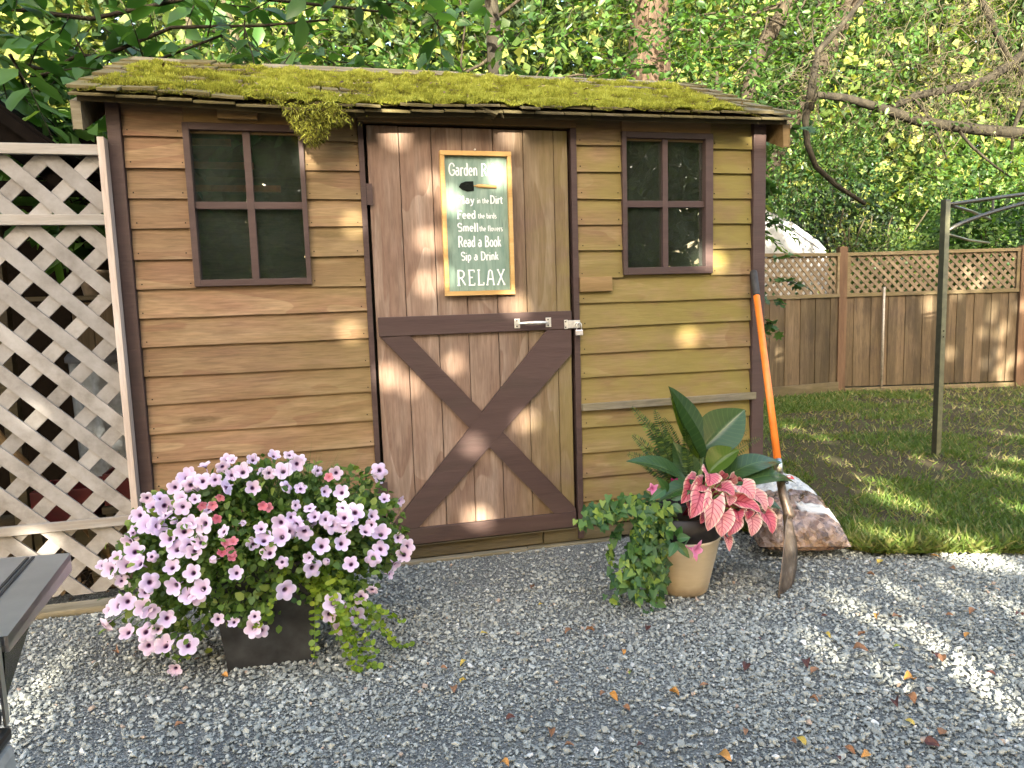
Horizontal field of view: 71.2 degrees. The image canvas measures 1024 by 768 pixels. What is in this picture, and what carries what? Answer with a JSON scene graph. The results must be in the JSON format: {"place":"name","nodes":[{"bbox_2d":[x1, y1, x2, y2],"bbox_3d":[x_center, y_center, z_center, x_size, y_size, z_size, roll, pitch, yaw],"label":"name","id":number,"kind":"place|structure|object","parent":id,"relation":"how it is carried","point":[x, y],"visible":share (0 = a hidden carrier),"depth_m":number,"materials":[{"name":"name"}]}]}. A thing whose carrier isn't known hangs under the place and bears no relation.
{"place":"outdoors","nodes":[
{"label":"outdoors","id":0,"kind":"place"},
{"bbox_2d":[0,514,112,593],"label":"ground","id":1,"kind":"structure","parent":0,"point":[7,520],"depth_m":4.20,"materials":[{"name":"soil"}]},
{"bbox_2d":[0,100,116,551],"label":"lean to","id":2,"kind":"object","parent":1,"relation":"on","point":[15,127],"visible":0.16,"depth_m":4.17,"materials":[{"name":"brown wood"}]},
{"bbox_2d":[0,430,132,579],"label":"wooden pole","id":3,"kind":"object","parent":1,"relation":"on","point":[24,460],"visible":0.14,"depth_m":3.11,"materials":[{"name":"brown wood"}]},
{"bbox_2d":[30,476,105,581],"bbox_3d":[-1.961,0.674,3.213,0.260,0.460,0.260,-3,7,-14],"label":"crate","id":4,"kind":"object","parent":1,"relation":"on","point":[80,492],"visible":0.29,"depth_m":3.09,"materials":[{"name":"red plastic"}]},
{"bbox_2d":[7,539,132,599],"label":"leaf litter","id":5,"kind":"object","parent":1,"relation":"on","point":[80,574],"visible":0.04,"depth_m":3.20,"materials":[{"name":"plant"}]},
{"bbox_2d":[34,595,137,619],"bbox_3d":[-2.193,0.946,2.771,1.504,0.070,0.092,-3,7,-14],"label":"timber edging","id":6,"kind":"object","parent":1,"relation":"on","point":[68,609],"depth_m":2.85,"materials":[{"name":"grey wood"}]},
{"bbox_2d":[0,137,141,596],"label":"lattice screen","id":7,"kind":"object","parent":6,"relation":"on","point":[59,534],"visible":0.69,"depth_m":2.83,"materials":[{"name":"brown wood"}]},
{"bbox_2d":[64,349,132,559],"bbox_3d":[-1.918,0.335,3.540,0.430,1.015,0.428,-3,7,-14],"label":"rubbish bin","id":8,"kind":"object","parent":1,"relation":"on","point":[94,383],"visible":0.19,"depth_m":3.34,"materials":[{"name":"plastic"}]},
{"bbox_2d":[102,467,130,588],"bbox_3d":[-1.710,0.634,3.231,0.180,0.520,0.220,-3,7,-14],"label":"crate","id":9,"kind":"object","parent":1,"relation":"on","point":[109,509],"visible":0.16,"depth_m":3.11,"materials":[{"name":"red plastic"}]},
{"bbox_2d":[69,0,284,106],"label":"slender tree","id":10,"kind":"object","parent":1,"relation":"on","point":[187,41],"visible":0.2,"depth_m":7.43,"materials":[{"name":"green plant"}]},
{"bbox_2d":[0,0,504,283],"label":"broadleaf tree","id":11,"kind":"object","parent":1,"relation":"on","point":[48,79],"visible":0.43,"depth_m":3.91,"materials":[{"name":"green plant"}]},
{"bbox_2d":[184,0,782,219],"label":"leafy tree","id":12,"kind":"object","parent":1,"relation":"on","point":[494,59],"visible":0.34,"depth_m":6.38,"materials":[{"name":"green plant"}]},
{"bbox_2d":[0,0,1023,295],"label":"background wood","id":13,"kind":"object","parent":1,"relation":"on","point":[524,58],"visible":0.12,"depth_m":14.21,"materials":[{"name":"green plant"}]},
{"bbox_2d":[765,210,827,298],"bbox_3d":[3.255,-1.562,11.460,2.330,2.640,2.435,-3,7,-14],"label":"white tent","id":14,"kind":"object","parent":1,"relation":"on","point":[809,243],"visible":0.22,"depth_m":10.39,"materials":[{"name":"white fabric"}]},
{"bbox_2d":[824,222,937,296],"bbox_3d":[4.887,-1.082,9.565,1.694,2.161,1.141,-3,7,-14],"label":"yellow shrub","id":15,"kind":"object","parent":1,"relation":"on","point":[899,247],"visible":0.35,"depth_m":9.40,"materials":[{"name":"green plant"}]},
{"bbox_2d":[771,0,1023,213],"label":"lichen tree","id":16,"kind":"object","parent":1,"relation":"on","point":[1013,132],"visible":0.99,"depth_m":7.94,"materials":[{"name":"green plant"}]},
{"bbox_2d":[909,180,1023,293],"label":"broad shrub","id":17,"kind":"object","parent":1,"relation":"on","point":[992,223],"visible":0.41,"depth_m":9.65,"materials":[{"name":"green plant"}]},
{"bbox_2d":[81,270,109,295],"bbox_3d":[-2.002,-0.483,3.431,0.144,0.120,0.144,-3,7,-14],"label":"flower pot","id":18,"kind":"object","parent":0,"point":[88,290],"visible":0.27,"depth_m":3.39,"materials":[{"name":"ceramic"}]},
{"bbox_2d":[0,530,1023,767],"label":"gravel","id":19,"kind":"structure","parent":0,"point":[40,756],"depth_m":2.20,"materials":[{"name":"grey gravel"}]},
{"bbox_2d":[0,553,71,767],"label":"table","id":20,"kind":"object","parent":19,"relation":"on","point":[30,586],"visible":1,"depth_m":0.99,"materials":[{"name":"silver metal"}]},
{"bbox_2d":[212,544,314,672],"bbox_3d":[-0.844,0.753,2.500,0.329,0.360,0.329,-3,7,-14],"label":"square planter","id":21,"kind":"object","parent":19,"relation":"on","point":[288,642],"visible":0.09,"depth_m":2.37,"materials":[{"name":"black plastic"}]},
{"bbox_2d":[95,449,414,676],"bbox_3d":[-0.856,0.633,2.436,1.051,0.807,0.495,-3,7,-14],"label":"petunia plant","id":22,"kind":"object","parent":21,"relation":"in","point":[159,554],"visible":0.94,"depth_m":2.31,"materials":[{"name":"pink plant"}]},
{"bbox_2d":[191,473,333,588],"bbox_3d":[-0.812,0.481,2.280,0.434,0.322,0.318,-2,7,0],"label":"bedding plant","id":23,"kind":"object","parent":21,"relation":"in","point":[229,552],"visible":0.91,"depth_m":2.25,"materials":[{"name":"green plant"}]},
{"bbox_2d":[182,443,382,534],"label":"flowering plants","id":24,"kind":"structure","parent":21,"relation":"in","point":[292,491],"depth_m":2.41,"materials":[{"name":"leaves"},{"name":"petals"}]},
{"bbox_2d":[253,552,414,672],"bbox_3d":[-0.600,0.746,2.445,0.510,0.359,0.350,-3,7,-14],"label":"creeping jenny","id":25,"kind":"object","parent":21,"relation":"in","point":[343,617],"visible":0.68,"depth_m":2.34,"materials":[{"name":"green plant"}]},
{"bbox_2d":[66,56,795,585],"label":"garden shed","id":26,"kind":"structure","parent":19,"relation":"on","point":[312,308],"depth_m":3.27,"materials":[{"name":"brown wood"}]},
{"bbox_2d":[192,138,280,191],"bbox_3d":[-1.291,-0.183,3.301,0.520,1.880,0.060,-3,7,-14],"label":"tool rack","id":27,"kind":"object","parent":26,"relation":"on","point":[222,165],"visible":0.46,"depth_m":3.19,"materials":[{"name":"brown wood"}]},
{"bbox_2d":[181,122,311,286],"bbox_3d":[-1.097,-0.742,2.987,0.466,0.655,0.064,-3,7,-14],"label":"window","id":28,"kind":"structure","parent":26,"relation":"in","point":[245,130],"depth_m":2.95,"materials":[{"name":"brown paint"}]},
{"bbox_2d":[366,125,579,544],"bbox_3d":[-0.141,-0.207,3.258,0.954,1.865,0.087,-3,7,-14],"label":"door","id":29,"kind":"structure","parent":26,"relation":"in","point":[489,387],"depth_m":3.28,"materials":[{"name":"brown wood"}]},
{"bbox_2d":[439,149,514,295],"bbox_3d":[-0.154,-0.723,3.202,0.321,0.646,0.031,-3,7,-14],"label":"garden sign","id":30,"kind":"object","parent":26,"relation":"attached to","point":[477,219],"visible":1,"depth_m":3.20,"materials":[{"name":"green wood"}]},
{"bbox_2d":[575,322,582,335],"bbox_3d":[0.314,-0.259,3.351,0.035,0.062,0.014,-3,7,-14],"label":"padlock","id":31,"kind":"object","parent":26,"relation":"hanging from","point":[578,332],"visible":1,"depth_m":3.35,"materials":[{"name":"metal"}]},
{"bbox_2d":[620,131,712,274],"bbox_3d":[0.741,-0.863,3.442,0.470,0.662,0.064,-3,7,-14],"label":"window","id":32,"kind":"structure","parent":26,"relation":"in","point":[705,140],"depth_m":3.43,"materials":[{"name":"brown paint"}]},
{"bbox_2d":[450,684,456,692],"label":"fallen leaf","id":33,"kind":"object","parent":19,"relation":"on","point":[453,688],"visible":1,"depth_m":2.18,"materials":[{"name":"brown plant"}]},
{"bbox_2d":[500,757,508,766],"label":"fallen leaf","id":34,"kind":"object","parent":19,"relation":"on","point":[505,760],"visible":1,"depth_m":1.83,"materials":[{"name":"orange plant"}]},
{"bbox_2d":[506,713,514,718],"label":"fallen leaf","id":35,"kind":"object","parent":19,"relation":"on","point":[509,715],"visible":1,"depth_m":2.02,"materials":[{"name":"red plant"}]},
{"bbox_2d":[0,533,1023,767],"bbox_3d":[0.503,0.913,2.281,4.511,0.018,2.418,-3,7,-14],"label":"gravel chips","id":36,"kind":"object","parent":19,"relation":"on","point":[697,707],"visible":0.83,"depth_m":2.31,"materials":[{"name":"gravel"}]},
{"bbox_2d":[548,727,554,736],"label":"fallen leaf","id":37,"kind":"object","parent":19,"relation":"on","point":[551,731],"visible":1,"depth_m":1.95,"materials":[{"name":"brown plant"}]},
{"bbox_2d":[585,626,594,631],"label":"fallen leaf","id":38,"kind":"object","parent":19,"relation":"on","point":[589,627],"visible":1,"depth_m":2.54,"materials":[{"name":"brown plant"}]},
{"bbox_2d":[609,690,617,700],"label":"fallen leaf","id":39,"kind":"object","parent":19,"relation":"on","point":[613,693],"visible":1,"depth_m":2.11,"materials":[{"name":"orange plant"}]},
{"bbox_2d":[623,704,629,710],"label":"fallen leaf","id":40,"kind":"object","parent":19,"relation":"on","point":[627,706],"visible":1,"depth_m":2.06,"materials":[{"name":"plant"}]},
{"bbox_2d":[669,687,678,694],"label":"fallen leaf","id":41,"kind":"object","parent":19,"relation":"on","point":[674,690],"visible":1,"depth_m":2.13,"materials":[{"name":"orange plant"}]},
{"bbox_2d":[649,499,720,597],"bbox_3d":[0.692,0.672,2.897,0.326,0.335,0.326,-3,7,-14],"label":"round pot","id":42,"kind":"object","parent":19,"relation":"on","point":[690,577],"visible":0.55,"depth_m":2.79,"materials":[{"name":"beige ceramic"}]},
{"bbox_2d":[573,490,677,616],"bbox_3d":[0.454,0.647,2.718,0.467,0.480,0.230,-3,7,-14],"label":"ivy","id":43,"kind":"object","parent":42,"relation":"in","point":[643,561],"visible":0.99,"depth_m":2.71,"materials":[{"name":"green plant"}]},
{"bbox_2d":[647,477,702,560],"bbox_3d":[0.608,0.505,2.738,0.182,0.309,0.261,-3,7,-14],"label":"mandevilla","id":44,"kind":"object","parent":42,"relation":"in","point":[680,535],"visible":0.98,"depth_m":2.68,"materials":[{"name":"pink plant"}]},
{"bbox_2d":[627,406,759,503],"bbox_3d":[0.787,0.286,3.041,0.642,0.424,0.122,-3,7,-14],"label":"fern","id":45,"kind":"object","parent":42,"relation":"on","point":[662,442],"visible":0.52,"depth_m":2.99,"materials":[{"name":"green plant"}]},
{"bbox_2d":[626,386,794,508],"bbox_3d":[0.846,0.265,2.934,0.714,0.526,0.334,-6,8,-34],"label":"philodendron","id":46,"kind":"object","parent":42,"relation":"on","point":[717,434],"visible":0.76,"depth_m":2.98,"materials":[{"name":"green plant"}]},
{"bbox_2d":[681,464,776,550],"bbox_3d":[0.860,0.466,2.800,0.446,0.327,0.232,-3,7,-14],"label":"caladium","id":47,"kind":"object","parent":42,"relation":"in","point":[708,509],"visible":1,"depth_m":2.76,"materials":[{"name":"pink plant"}]},
{"bbox_2d":[716,749,731,761],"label":"fallen leaf","id":48,"kind":"object","parent":19,"relation":"on","point":[724,753],"visible":1,"depth_m":1.82,"materials":[{"name":"orange plant"}]},
{"bbox_2d":[742,661,750,669],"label":"fallen leaf","id":49,"kind":"object","parent":19,"relation":"on","point":[746,666],"visible":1,"depth_m":2.25,"materials":[{"name":"brown plant"}]},
{"bbox_2d":[750,270,797,597],"bbox_3d":[1.167,0.146,3.164,0.118,1.326,0.946,0,7,11],"label":"shovel","id":50,"kind":"object","parent":19,"relation":"on","point":[789,564],"visible":0.89,"depth_m":3.06,"materials":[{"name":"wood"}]},
{"bbox_2d":[735,473,851,550],"bbox_3d":[1.326,0.606,3.508,0.400,0.240,0.680,-1,7,4],"label":"bark bag","id":51,"kind":"object","parent":19,"relation":"on","point":[817,525],"visible":0.53,"depth_m":3.22,"materials":[{"name":"plastic"}]},
{"bbox_2d":[797,736,806,744],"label":"fallen leaf","id":52,"kind":"object","parent":19,"relation":"on","point":[802,739],"visible":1,"depth_m":1.88,"materials":[{"name":"yellow plant"}]},
{"bbox_2d":[801,657,809,667],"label":"fallen leaf","id":53,"kind":"object","parent":19,"relation":"on","point":[806,661],"visible":1,"depth_m":2.27,"materials":[{"name":"brown plant"}]},
{"bbox_2d":[810,666,819,672],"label":"fallen leaf","id":54,"kind":"object","parent":19,"relation":"on","point":[812,669],"visible":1,"depth_m":2.23,"materials":[{"name":"brown plant"}]},
{"bbox_2d":[844,744,854,753],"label":"fallen leaf","id":55,"kind":"object","parent":19,"relation":"on","point":[849,747],"visible":1,"depth_m":1.83,"materials":[{"name":"brown plant"}]},
{"bbox_2d":[852,642,867,650],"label":"fallen leaf","id":56,"kind":"object","parent":19,"relation":"on","point":[859,645],"visible":1,"depth_m":2.34,"materials":[{"name":"brown plant"}]},
{"bbox_2d":[861,749,870,757],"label":"fallen leaf","id":57,"kind":"object","parent":19,"relation":"on","point":[865,753],"visible":1,"depth_m":1.82,"materials":[{"name":"orange plant"}]},
{"bbox_2d":[889,695,898,706],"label":"fallen leaf","id":58,"kind":"object","parent":19,"relation":"on","point":[895,701],"visible":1,"depth_m":2.04,"materials":[{"name":"red plant"}]},
{"bbox_2d":[903,718,914,724],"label":"fallen leaf","id":59,"kind":"object","parent":19,"relation":"on","point":[911,720],"visible":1,"depth_m":1.95,"materials":[{"name":"yellow plant"}]},
{"bbox_2d":[904,670,916,679],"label":"fallen leaf","id":60,"kind":"object","parent":19,"relation":"on","point":[908,675],"visible":1,"depth_m":2.15,"materials":[{"name":"yellow plant"}]},
{"bbox_2d":[906,692,916,703],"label":"fallen leaf","id":61,"kind":"object","parent":19,"relation":"on","point":[912,696],"visible":1,"depth_m":2.05,"materials":[{"name":"brown plant"}]},
{"bbox_2d":[924,736,939,745],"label":"fallen leaf","id":62,"kind":"object","parent":19,"relation":"on","point":[929,740],"visible":1,"depth_m":1.86,"materials":[{"name":"red plant"}]},
{"bbox_2d":[937,653,945,661],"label":"fallen leaf","id":63,"kind":"object","parent":19,"relation":"on","point":[942,657],"visible":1,"depth_m":2.27,"materials":[{"name":"orange plant"}]},
{"bbox_2d":[937,727,946,734],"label":"fallen leaf","id":64,"kind":"object","parent":19,"relation":"on","point":[941,730],"visible":1,"depth_m":1.90,"materials":[{"name":"brown plant"}]},
{"bbox_2d":[969,607,975,613],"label":"fallen leaf","id":65,"kind":"object","parent":19,"relation":"on","point":[971,609],"visible":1,"depth_m":2.59,"materials":[{"name":"orange plant"}]},
{"bbox_2d":[967,553,1023,579],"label":"gravel stones","id":66,"kind":"object","parent":19,"relation":"on","point":[991,565],"visible":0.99,"depth_m":3.06,"materials":[{"name":"grey gravel"}]},
{"bbox_2d":[101,1,976,72],"label":"sky","id":67,"kind":"structure","parent":0,"point":[561,1],"materials":[{"name":"white"}]},
{"bbox_2d":[740,381,1023,554],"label":"lawn","id":68,"kind":"structure","parent":0,"point":[839,488],"depth_m":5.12,"materials":[{"name":"plant"}]},
{"bbox_2d":[764,124,817,340],"bbox_3d":[2.127,-0.965,6.373,0.926,2.700,0.914,-3,7,-14],"label":"maple sapling","id":69,"kind":"object","parent":68,"relation":"on","point":[769,326],"visible":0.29,"depth_m":6.12,"materials":[{"name":"green plant"}]},
{"bbox_2d":[764,253,840,397],"bbox_3d":[2.758,-0.609,7.753,1.981,1.592,0.072,-4,7,-20],"label":"wooden fence","id":70,"kind":"object","parent":68,"relation":"on","point":[802,356],"visible":0.47,"depth_m":7.93,"materials":[{"name":"brown wood"}]},
{"bbox_2d":[836,246,847,390],"bbox_3d":[3.728,-0.705,8.112,0.092,1.682,0.092,-2,7,-1],"label":"fence post","id":71,"kind":"object","parent":68,"relation":"on","point":[841,334],"visible":0.8,"depth_m":8.06,"materials":[{"name":"brown wood"}]},
{"bbox_2d":[845,248,1021,391],"bbox_3d":[4.768,-0.715,8.134,1.984,1.592,0.056,-2,7,-1],"label":"wooden fence","id":72,"kind":"object","parent":68,"relation":"on","point":[980,337],"visible":0.95,"depth_m":8.13,"materials":[{"name":"brown wood"}]},
{"bbox_2d":[880,287,885,387],"bbox_3d":[4.203,-0.526,8.101,0.026,1.140,0.025,-3,7,-14],"label":"metal pipe","id":73,"kind":"object","parent":72,"relation":"attached to","point":[882,342],"visible":1,"depth_m":8.09,"materials":[{"name":"grey metal"}]},
{"bbox_2d":[931,192,1023,455],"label":"gazebo frame","id":74,"kind":"object","parent":68,"relation":"on","point":[947,205],"visible":0.91,"depth_m":4.84,"materials":[{"name":"metal"}]},
{"bbox_2d":[1010,245,1023,386],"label":"fence post","id":75,"kind":"object","parent":68,"relation":"on","point":[1019,364],"visible":0.64,"depth_m":8.15,"materials":[{"name":"brown wood"}]},
{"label":"hillside","id":76,"kind":"structure","parent":0,"visible":0},
{"bbox_2d":[142,0,371,65],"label":"slender tree","id":77,"kind":"object","parent":76,"relation":"on","point":[237,35],"visible":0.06,"depth_m":7.75,"materials":[{"name":"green plant"}]},
{"bbox_2d":[520,0,777,80],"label":"conifer tree","id":78,"kind":"object","parent":76,"relation":"on","point":[638,20],"visible":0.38,"depth_m":10.37,"materials":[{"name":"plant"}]},
{"bbox_2d":[548,0,874,203],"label":"leaning tree","id":79,"kind":"object","parent":76,"relation":"on","point":[774,25],"visible":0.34,"depth_m":8.74,"materials":[{"name":"green plant"}]},
{"bbox_2d":[707,71,799,252],"bbox_3d":[2.624,-2.080,9.338,2.070,3.804,1.316,-1,7,6],"label":"cedar tree","id":80,"kind":"object","parent":76,"relation":"on","point":[772,239],"visible":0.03,"depth_m":8.98,"materials":[{"name":"green plant"}]},
{"bbox_2d":[685,0,970,226],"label":"leaning tree","id":81,"kind":"object","parent":76,"relation":"on","point":[834,53],"visible":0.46,"depth_m":9.46,"materials":[{"name":"green plant"}]},
{"bbox_2d":[766,117,902,259],"bbox_3d":[4.904,-2.726,12.206,3.628,3.342,2.242,-3,7,-14],"label":"shrub","id":82,"kind":"object","parent":76,"relation":"on","point":[839,208],"visible":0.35,"depth_m":11.77,"materials":[{"name":"green plant"}]},
{"bbox_2d":[773,175,900,297],"bbox_3d":[5.189,-2.059,11.636,2.243,2.528,1.607,-3,7,-14],"label":"bramble shrub","id":83,"kind":"object","parent":76,"relation":"on","point":[835,215],"visible":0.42,"depth_m":11.30,"materials":[{"name":"green plant"}]},
{"bbox_2d":[765,179,1023,299],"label":"undergrowth","id":84,"kind":"object","parent":76,"relation":"on","point":[892,249],"depth_m":14.02,"materials":[{"name":"green plant"}]},
{"bbox_2d":[839,209,928,273],"bbox_3d":[4.994,-1.934,9.960,1.440,0.936,0.517,-3,7,-14],"label":"dead brush","id":85,"kind":"object","parent":84,"relation":"on","point":[845,238],"visible":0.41,"depth_m":9.71,"materials":[{"name":"brown plant"}]},
{"bbox_2d":[897,134,1023,293],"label":"round shrub","id":86,"kind":"object","parent":76,"relation":"on","point":[951,196],"visible":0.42,"depth_m":11.31,"materials":[{"name":"green plant"}]}
]}

